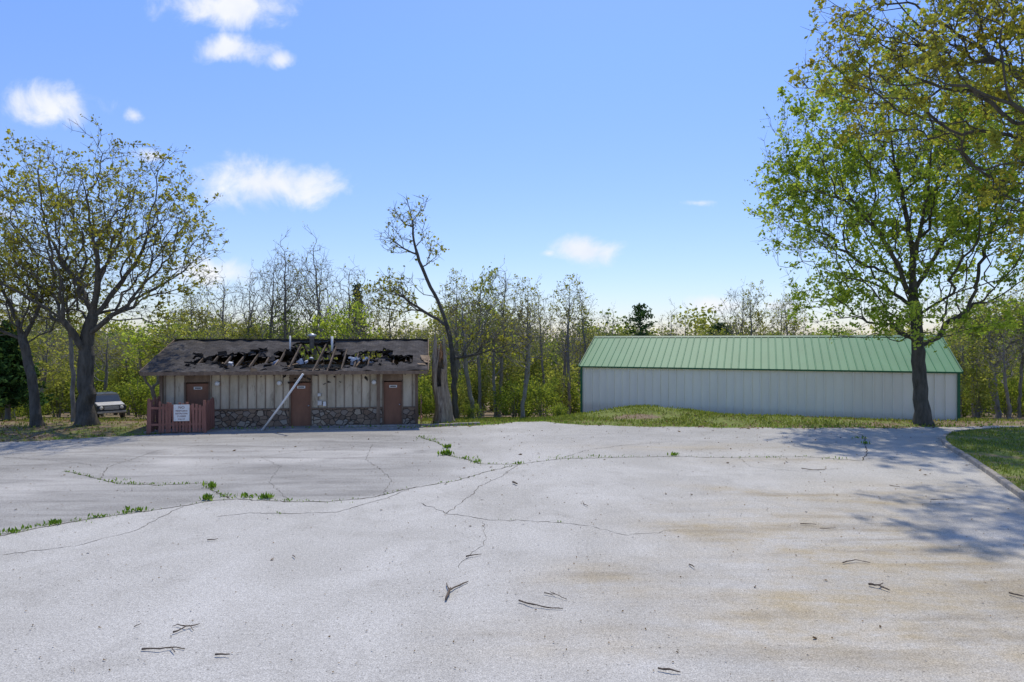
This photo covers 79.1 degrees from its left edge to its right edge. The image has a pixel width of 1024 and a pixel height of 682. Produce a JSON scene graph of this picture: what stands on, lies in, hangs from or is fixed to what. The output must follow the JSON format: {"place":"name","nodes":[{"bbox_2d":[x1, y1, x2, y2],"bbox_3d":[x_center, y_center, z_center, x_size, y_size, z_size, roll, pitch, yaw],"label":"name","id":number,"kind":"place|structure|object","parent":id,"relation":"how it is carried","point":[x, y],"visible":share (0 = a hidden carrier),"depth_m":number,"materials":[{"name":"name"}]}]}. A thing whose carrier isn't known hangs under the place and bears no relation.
{"place":"outdoors","nodes":[
{"label":"outdoors","id":0,"kind":"place"},
{"bbox_2d":[311,381,311,425],"bbox_3d":[-9.623,3.020,29.800,0.070,2.160,0.180,0,0,-8],"label":"door jamb","id":1,"kind":"object","parent":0,"point":[311,403],"depth_m":29.71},
{"bbox_2d":[295,367,345,368],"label":"ceiling","id":2,"kind":"structure","parent":0,"point":[316,368],"depth_m":34.74,"materials":[{"name":"brown wood"}]},
{"bbox_2d":[194,348,375,384],"bbox_3d":[-10.248,1.229,31.102,10.639,1.731,3.607,0,0,-8],"label":"charred debris","id":3,"kind":"object","parent":2,"relation":"on","point":[323,355],"visible":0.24,"depth_m":31.17,"materials":[{"name":"brown wood"}]},
{"bbox_2d":[227,356,374,365],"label":"insulation batts","id":4,"kind":"object","parent":3,"relation":"on","point":[352,360],"visible":0.85,"depth_m":30.85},
{"bbox_2d":[222,358,404,368],"bbox_3d":[-9.742,1.202,31.243,8.706,0.705,2.841,0,0,-8],"label":"roof debris","id":5,"kind":"object","parent":2,"relation":"on","point":[322,363],"visible":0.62,"depth_m":31.53,"materials":[{"name":"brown wood"}]},
{"bbox_2d":[402,381,402,423],"bbox_3d":[-5.362,3.020,30.376,0.070,2.160,0.180,0,0,-8],"label":"door jamb","id":6,"kind":"object","parent":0,"point":[402,402],"depth_m":30.29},
{"bbox_2d":[0,342,1023,441],"bbox_3d":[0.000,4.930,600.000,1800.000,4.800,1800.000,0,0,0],"label":"ground","id":7,"kind":"structure","parent":0,"point":[487,413],"depth_m":31.05,"materials":[{"name":"green plant"}]},
{"bbox_2d":[0,344,27,406],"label":"cedar tree","id":8,"kind":"object","parent":7,"relation":"on","point":[18,400],"visible":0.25,"depth_m":33.32,"materials":[{"name":"green plant"}]},
{"bbox_2d":[0,319,58,419],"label":"cedar tree","id":9,"kind":"object","parent":7,"relation":"on","point":[16,383],"visible":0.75,"depth_m":33.55,"materials":[{"name":"green plant"}]},
{"bbox_2d":[0,220,93,426],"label":"oak tree","id":10,"kind":"object","parent":7,"relation":"on","point":[35,418],"visible":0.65,"depth_m":30.02,"materials":[{"name":"green plant"}]},
{"bbox_2d":[27,239,118,421],"bbox_3d":[-22.827,-0.566,32.077,4.279,9.575,4.425,0,0,0],"label":"young tree","id":11,"kind":"object","parent":7,"relation":"on","point":[73,377],"visible":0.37,"depth_m":31.90,"materials":[{"name":"green plant"}]},
{"bbox_2d":[94,392,126,417],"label":"parked suv","id":12,"kind":"object","parent":7,"relation":"on","point":[108,402],"visible":0.67,"depth_m":42.06,"materials":[{"name":"paint"}]},
{"bbox_2d":[0,114,229,426],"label":"oak tree","id":13,"kind":"object","parent":7,"relation":"on","point":[86,414],"visible":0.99,"depth_m":29.94,"materials":[{"name":"green plant"}]},
{"bbox_2d":[159,376,163,428],"bbox_3d":[-16.270,2.830,28.830,0.135,2.940,0.220,0,0,-8],"label":"corner post","id":14,"kind":"object","parent":7,"relation":"on","point":[161,386],"visible":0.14,"depth_m":28.73,"materials":[{"name":"brown wood"}]},
{"bbox_2d":[146,396,214,434],"bbox_3d":[-14.972,3.339,28.154,2.496,1.625,1.320,0,0,-8],"label":"picket fence","id":15,"kind":"object","parent":7,"relation":"on","point":[154,408],"visible":0.99,"depth_m":27.64,"materials":[{"name":"red wood"}]},
{"bbox_2d":[174,404,189,420],"bbox_3d":[-14.658,3.185,27.519,0.660,0.730,0.023,0,0,-8],"label":"warning sign","id":16,"kind":"object","parent":15,"relation":"attached to","point":[181,412],"visible":1,"depth_m":27.52,"materials":[{"name":"white paint"}]},
{"bbox_2d":[186,383,207,427],"bbox_3d":[-14.750,3.035,29.132,1.010,2.070,0.050,0,0,-8],"label":"door","id":17,"kind":"structure","parent":7,"relation":"on","point":[196,396],"depth_m":29.10,"materials":[{"name":"wood"}]},
{"bbox_2d":[187,382,207,383],"bbox_3d":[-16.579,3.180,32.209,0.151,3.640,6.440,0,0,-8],"label":"door frame","id":18,"kind":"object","parent":7,"relation":"on","point":[196,382],"depth_m":32.54,"materials":[{"name":"brown wood"}]},
{"bbox_2d":[185,342,418,375],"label":"rafters","id":19,"kind":"object","parent":18,"relation":"on","point":[268,358],"visible":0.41,"depth_m":31.37,"materials":[{"name":"brown wood"}]},
{"bbox_2d":[140,339,427,371],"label":"front roof","id":20,"kind":"structure","parent":19,"relation":"on","point":[173,356],"depth_m":31.12,"materials":[{"name":"grey"}]},
{"bbox_2d":[140,370,427,375],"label":"fascia","id":21,"kind":"structure","parent":20,"relation":"attached to","point":[272,373],"depth_m":28.83,"materials":[{"name":"brown wood"}]},
{"bbox_2d":[139,339,428,373],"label":"rake boards","id":22,"kind":"object","parent":20,"relation":"attached to","point":[174,340],"visible":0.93,"depth_m":30.92,"materials":[{"name":"brown wood"}]},
{"bbox_2d":[184,341,412,375],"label":"torn shingles","id":23,"kind":"object","parent":20,"relation":"on","point":[223,354],"visible":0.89,"depth_m":30.74,"materials":[{"name":"black"}]},
{"bbox_2d":[308,333,315,348],"bbox_3d":[-10.494,0.000,32.548,0.440,0.800,0.440,0,0,-8],"label":"roof ventilator","id":24,"kind":"object","parent":23,"relation":"on","point":[311,335],"visible":1,"depth_m":32.44,"materials":[{"name":"grey metal"}]},
{"bbox_2d":[331,336,332,350],"bbox_3d":[-9.337,0.175,32.200,0.114,0.850,0.120,0,0,-8],"label":"vent pipe","id":25,"kind":"object","parent":20,"relation":"attached to","point":[331,343],"visible":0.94,"depth_m":32.15,"materials":[{"name":"white paint"}]},
{"bbox_2d":[250,355,430,371],"bbox_3d":[-7.939,1.112,29.479,8.427,0.814,1.295,0,0,-20],"label":"broken rake wood","id":26,"kind":"object","parent":20,"relation":"on","point":[424,358],"visible":1,"depth_m":30.81,"materials":[{"name":"brown wood"}]},
{"bbox_2d":[176,339,427,364],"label":"back roof","id":27,"kind":"structure","parent":19,"relation":"on","point":[237,358],"depth_m":35.21,"materials":[{"name":"grey"}]},
{"bbox_2d":[182,338,325,338],"bbox_3d":[-10.964,-0.110,32.888,12.918,0.060,0.280,0,0,-8],"label":"ridge cap","id":28,"kind":"object","parent":27,"relation":"on","point":[244,338],"visible":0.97,"depth_m":32.20,"materials":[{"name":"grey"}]},
{"bbox_2d":[215,409,288,427],"bbox_3d":[-12.403,3.775,29.389,3.570,1.050,0.250,0,0,-8],"label":"stone base","id":29,"kind":"object","parent":7,"relation":"on","point":[242,418],"visible":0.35,"depth_m":29.27,"materials":[{"name":"grey stone"}]},
{"bbox_2d":[210,375,288,408],"bbox_3d":[-12.410,2.305,29.438,3.570,1.890,0.150,0,0,-8],"label":"siding panel","id":30,"kind":"object","parent":29,"relation":"on","point":[251,392],"visible":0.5,"depth_m":29.36,"materials":[{"name":"beige wood"}]},
{"bbox_2d":[214,408,288,409],"bbox_3d":[-12.391,3.224,29.299,3.570,0.048,0.129,0,0,-8],"label":"stone cap","id":31,"kind":"object","parent":29,"relation":"on","point":[253,409],"visible":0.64,"depth_m":29.29,"materials":[{"name":"grey stone"}]},
{"bbox_2d":[143,424,422,433],"bbox_3d":[-10.386,4.128,28.985,12.360,0.145,1.010,0,0,-8],"label":"concrete apron","id":32,"kind":"object","parent":7,"relation":"on","point":[290,428],"visible":0.42,"depth_m":28.75,"materials":[{"name":"grey concrete"}]},
{"bbox_2d":[184,382,186,404],"bbox_3d":[-15.281,3.020,29.035,0.070,2.160,0.180,0,0,-8],"label":"door jamb","id":33,"kind":"object","parent":32,"relation":"on","point":[185,393],"depth_m":28.95,"materials":[{"name":"brown wood"}]},
{"bbox_2d":[184,375,209,382],"bbox_3d":[-14.750,1.650,29.132,1.150,0.580,0.130,0,0,-8],"label":"door header","id":34,"kind":"object","parent":33,"relation":"on","point":[198,378],"depth_m":29.07},
{"bbox_2d":[208,382,209,400],"bbox_3d":[-14.211,3.020,29.180,0.070,2.160,0.180,0,0,-8],"label":"door jamb","id":35,"kind":"object","parent":32,"relation":"on","point":[209,391],"depth_m":29.09,"materials":[{"name":"brown wood"}]},
{"bbox_2d":[289,382,290,425],"bbox_3d":[-10.604,3.020,29.667,0.070,2.160,0.180,0,0,-8],"label":"door jamb","id":36,"kind":"object","parent":32,"relation":"on","point":[290,405],"depth_m":29.58,"materials":[{"name":"brown wood"}]},
{"bbox_2d":[289,369,311,381],"bbox_3d":[-10.117,1.650,29.758,1.060,0.580,0.130,0,0,-8],"label":"door header","id":37,"kind":"object","parent":36,"relation":"on","point":[292,379],"depth_m":29.68},
{"bbox_2d":[377,374,379,424],"bbox_3d":[-6.468,2.880,30.010,0.160,2.640,0.030,0,0,-8],"label":"pilaster","id":38,"kind":"object","parent":32,"relation":"on","point":[378,399],"visible":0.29,"depth_m":30.00,"materials":[{"name":"brown wood"}]},
{"bbox_2d":[382,381,383,424],"bbox_3d":[-6.283,3.020,30.251,0.070,2.160,0.180,0,0,-8],"label":"door jamb","id":39,"kind":"object","parent":32,"relation":"on","point":[382,402],"depth_m":30.16,"materials":[{"name":"brown wood"}]},
{"bbox_2d":[382,374,402,380],"bbox_3d":[-5.826,1.650,30.338,1.000,0.580,0.130,0,0,-8],"label":"door header","id":40,"kind":"object","parent":39,"relation":"on","point":[392,377],"depth_m":30.27},
{"bbox_2d":[291,383,310,425],"bbox_3d":[-10.117,3.035,29.758,0.920,2.070,0.050,0,0,-8],"label":"door","id":41,"kind":"structure","parent":7,"relation":"on","point":[300,407],"depth_m":29.74,"materials":[{"name":"wood"}]},
{"bbox_2d":[239,364,401,382],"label":"back wall","id":42,"kind":"structure","parent":7,"relation":"on","point":[326,365],"depth_m":36.04,"materials":[{"name":"wood"}]},
{"bbox_2d":[312,408,381,425],"bbox_3d":[-7.948,3.775,29.991,3.300,1.050,0.250,0,0,-8],"label":"stone base","id":43,"kind":"object","parent":7,"relation":"on","point":[339,417],"visible":0.6,"depth_m":29.86,"materials":[{"name":"grey stone"}]},
{"bbox_2d":[312,407,381,408],"bbox_3d":[-7.936,3.224,29.901,3.300,0.048,0.129,0,0,-8],"label":"stone cap","id":44,"kind":"object","parent":43,"relation":"on","point":[344,407],"visible":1,"depth_m":29.85,"materials":[{"name":"grey stone"}]},
{"bbox_2d":[312,374,381,407],"bbox_3d":[-7.955,2.305,30.041,3.300,1.890,0.150,0,0,-8],"label":"siding panel","id":45,"kind":"object","parent":43,"relation":"on","point":[348,391],"visible":0.79,"depth_m":29.96,"materials":[{"name":"beige wood"}]},
{"bbox_2d":[351,282,368,355],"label":"cedar tree","id":46,"kind":"object","parent":7,"relation":"on","point":[354,285],"visible":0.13,"depth_m":49.89,"materials":[{"name":"green plant"}]},
{"bbox_2d":[384,382,401,423],"bbox_3d":[-5.826,3.035,30.338,0.860,2.070,0.050,0,0,-8],"label":"door","id":47,"kind":"structure","parent":7,"relation":"on","point":[392,406],"depth_m":30.32,"materials":[{"name":"wood"}]},
{"bbox_2d":[403,408,414,423],"bbox_3d":[-5.035,3.775,30.385,0.580,1.050,0.250,0,0,-8],"label":"stone base","id":48,"kind":"object","parent":7,"relation":"on","point":[408,415],"visible":0.6,"depth_m":30.26,"materials":[{"name":"grey stone"}]},
{"bbox_2d":[403,374,414,405],"bbox_3d":[-5.042,2.305,30.434,0.580,1.890,0.150,0,0,-8],"label":"siding panel","id":49,"kind":"object","parent":48,"relation":"on","point":[407,389],"visible":0.64,"depth_m":30.36,"materials":[{"name":"beige wood"}]},
{"bbox_2d":[346,422,479,426],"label":"kerb","id":50,"kind":"structure","parent":7,"relation":"on","point":[451,424],"depth_m":29.86,"materials":[{"name":"concrete"}]},
{"bbox_2d":[415,370,417,423],"bbox_3d":[-4.671,2.830,30.399,0.135,2.940,0.220,0,0,-8],"label":"corner post","id":51,"kind":"object","parent":7,"relation":"on","point":[416,398],"visible":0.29,"depth_m":30.29,"materials":[{"name":"brown wood"}]},
{"bbox_2d":[432,334,454,422],"bbox_3d":[-3.530,1.937,31.664,1.309,4.631,1.202,0,0,-45],"label":"broken dead trunk","id":52,"kind":"object","parent":7,"relation":"on","point":[443,406],"visible":0.91,"depth_m":31.35,"materials":[{"name":"grey wood"}]},
{"bbox_2d":[363,193,535,418],"bbox_3d":[-3.743,-2.125,37.345,10.689,14.061,4.061,0,0,11],"label":"leaning tree","id":53,"kind":"object","parent":7,"relation":"on","point":[445,323],"visible":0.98,"depth_m":37.84,"materials":[{"name":"green plant"}]},
{"bbox_2d":[0,412,1008,680],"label":"leaf litter","id":54,"kind":"object","parent":7,"relation":"on","point":[482,440],"visible":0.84,"depth_m":27.66,"materials":[{"name":"brown plant"}]},
{"bbox_2d":[0,421,1023,681],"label":"parking lot","id":55,"kind":"structure","parent":7,"relation":"on","point":[250,595],"depth_m":11.70,"materials":[{"name":"grey concrete"}]},
{"bbox_2d":[141,646,184,651],"bbox_3d":[-4.618,4.068,8.217,0.548,0.038,0.149,0,0,10],"label":"fallen stick","id":56,"kind":"object","parent":55,"relation":"on","point":[163,648],"visible":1,"depth_m":8.20,"materials":[{"name":"wood"}]},
{"bbox_2d":[173,623,199,632],"bbox_3d":[-4.666,4.063,8.797,0.370,0.044,0.257,0,0,-7],"label":"fallen stick","id":57,"kind":"object","parent":55,"relation":"on","point":[183,627],"visible":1,"depth_m":8.82,"materials":[{"name":"brown wood"}]},
{"bbox_2d":[261,373,303,430],"bbox_3d":[-10.447,2.798,28.221,2.059,2.668,0.125,0,0,6],"label":"leaning downspout","id":58,"kind":"object","parent":55,"relation":"on","point":[283,401],"visible":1,"depth_m":28.18,"materials":[{"name":"white paint"}]},
{"bbox_2d":[1,428,867,565],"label":"pavement cracks","id":59,"kind":"object","parent":55,"relation":"on","point":[363,498],"visible":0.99,"depth_m":16.24,"materials":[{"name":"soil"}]},
{"bbox_2d":[445,581,468,599],"bbox_3d":[-1.023,4.057,10.183,0.304,0.050,0.823,0,0,21],"label":"fallen stick","id":60,"kind":"object","parent":55,"relation":"on","point":[448,593],"visible":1,"depth_m":10.15,"materials":[{"name":"brown wood"}]},
{"bbox_2d":[0,419,1007,535],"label":"crack weeds","id":61,"kind":"object","parent":55,"relation":"on","point":[212,485],"visible":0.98,"depth_m":20.66,"materials":[{"name":"green plant"}]},
{"bbox_2d":[518,600,562,608],"bbox_3d":[0.425,4.063,9.555,0.725,0.043,0.107,0,0,22],"label":"fallen stick","id":62,"kind":"object","parent":55,"relation":"on","point":[538,605],"visible":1,"depth_m":9.53,"materials":[{"name":"brown wood"}]},
{"bbox_2d":[658,667,680,671],"bbox_3d":[1.941,4.059,7.666,0.273,0.035,0.031,0,0,17],"label":"fallen stick","id":63,"kind":"object","parent":55,"relation":"on","point":[668,669],"visible":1,"depth_m":7.66,"materials":[{"name":"wood"}]},
{"bbox_2d":[868,583,889,589],"bbox_3d":[6.086,4.057,10.267,0.274,0.050,0.282,0,0,0],"label":"fallen stick","id":64,"kind":"object","parent":55,"relation":"on","point":[873,584],"visible":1,"depth_m":10.30,"materials":[{"name":"brown wood"}]},
{"bbox_2d":[941,426,1023,500],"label":"kerb","id":65,"kind":"structure","parent":55,"relation":"on","point":[1007,484],"depth_m":19.60,"materials":[{"name":"concrete"}]},
{"bbox_2d":[946,427,1023,490],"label":"grass island","id":66,"kind":"structure","parent":55,"relation":"on","point":[1000,454],"depth_m":22.46,"materials":[{"name":"green plant"}]},
{"bbox_2d":[0,225,1023,419],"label":"background trees","id":67,"kind":"object","parent":7,"relation":"on","point":[982,347],"visible":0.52,"depth_m":45.04,"materials":[{"name":"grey plant"}]},
{"bbox_2d":[0,297,1023,419],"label":"understory shrubs","id":68,"kind":"object","parent":7,"relation":"on","point":[137,395],"visible":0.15,"depth_m":46.18,"materials":[{"name":"green plant"}]},
{"bbox_2d":[0,404,1023,487],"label":"grass","id":69,"kind":"structure","parent":7,"relation":"on","point":[644,406],"depth_m":31.12,"materials":[{"name":"green plant"}]},
{"bbox_2d":[622,303,658,335],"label":"pine tree","id":70,"kind":"object","parent":7,"relation":"on","point":[642,314],"visible":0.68,"depth_m":57.70,"materials":[{"name":"green plant"}]},
{"bbox_2d":[703,322,735,335],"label":"pine tree","id":71,"kind":"object","parent":7,"relation":"on","point":[717,327],"visible":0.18,"depth_m":59.85,"materials":[{"name":"green plant"}]},
{"bbox_2d":[583,367,956,420],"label":"front wall","id":72,"kind":"structure","parent":7,"relation":"on","point":[875,395],"depth_m":37.53,"materials":[{"name":"white metal"}]},
{"bbox_2d":[580,367,959,418],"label":"corner trim","id":73,"kind":"structure","parent":72,"relation":"attached to","point":[581,392],"depth_m":41.88,"materials":[{"name":"metal"}]},
{"bbox_2d":[580,337,961,371],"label":"front roof","id":74,"kind":"structure","parent":72,"relation":"on","point":[839,353],"depth_m":39.40,"materials":[{"name":"green metal"}]},
{"bbox_2d":[595,335,934,337],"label":"ridge flashing","id":75,"kind":"object","parent":74,"relation":"on","point":[742,336],"visible":0.61,"depth_m":41.84,"materials":[{"name":"green metal"}]},
{"bbox_2d":[579,366,961,373],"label":"eave trim","id":76,"kind":"structure","parent":74,"relation":"attached to","point":[766,369],"depth_m":37.34,"materials":[{"name":"metal"}]},
{"bbox_2d":[578,336,962,373],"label":"rake trim","id":77,"kind":"structure","parent":74,"relation":"attached to","point":[942,338],"depth_m":36.84,"materials":[{"name":"green metal"}]},
{"bbox_2d":[742,4,1023,425],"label":"shade tree","id":78,"kind":"object","parent":7,"relation":"on","point":[931,198],"visible":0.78,"depth_m":29.93,"materials":[{"name":"green plant"}]},
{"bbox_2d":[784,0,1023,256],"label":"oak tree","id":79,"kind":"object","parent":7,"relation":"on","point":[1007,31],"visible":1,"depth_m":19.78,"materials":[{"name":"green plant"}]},
{"bbox_3d":[-15.757,3.775,28.935,0.900,1.050,0.250,0,0,-8],"label":"stone","id":80,"kind":"object","parent":7,"relation":"on","visible":0},
{"bbox_2d":[164,375,183,404],"bbox_3d":[-15.764,2.305,28.985,0.900,1.890,0.150,0,0,-8],"label":"siding panel","id":81,"kind":"object","parent":80,"relation":"on","point":[179,388],"visible":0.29,"depth_m":28.92,"materials":[{"name":"beige wood"}]},
{"bbox_2d":[165,374,412,408],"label":"battens","id":82,"kind":"object","parent":80,"relation":"on","point":[283,391],"visible":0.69,"depth_m":29.48,"materials":[{"name":"brown wood"}]},
{"bbox_2d":[297,369,414,370],"bbox_3d":[-10.468,1.442,29.593,11.560,0.155,0.056,0,0,-8],"label":"top band","id":83,"kind":"object","parent":82,"relation":"attached to","point":[336,369],"visible":0.14,"depth_m":29.75,"materials":[{"name":"brown wood"}]},
{"bbox_2d":[0,0,1023,340],"label":"sky","id":84,"kind":"structure","parent":0,"point":[616,145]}
]}

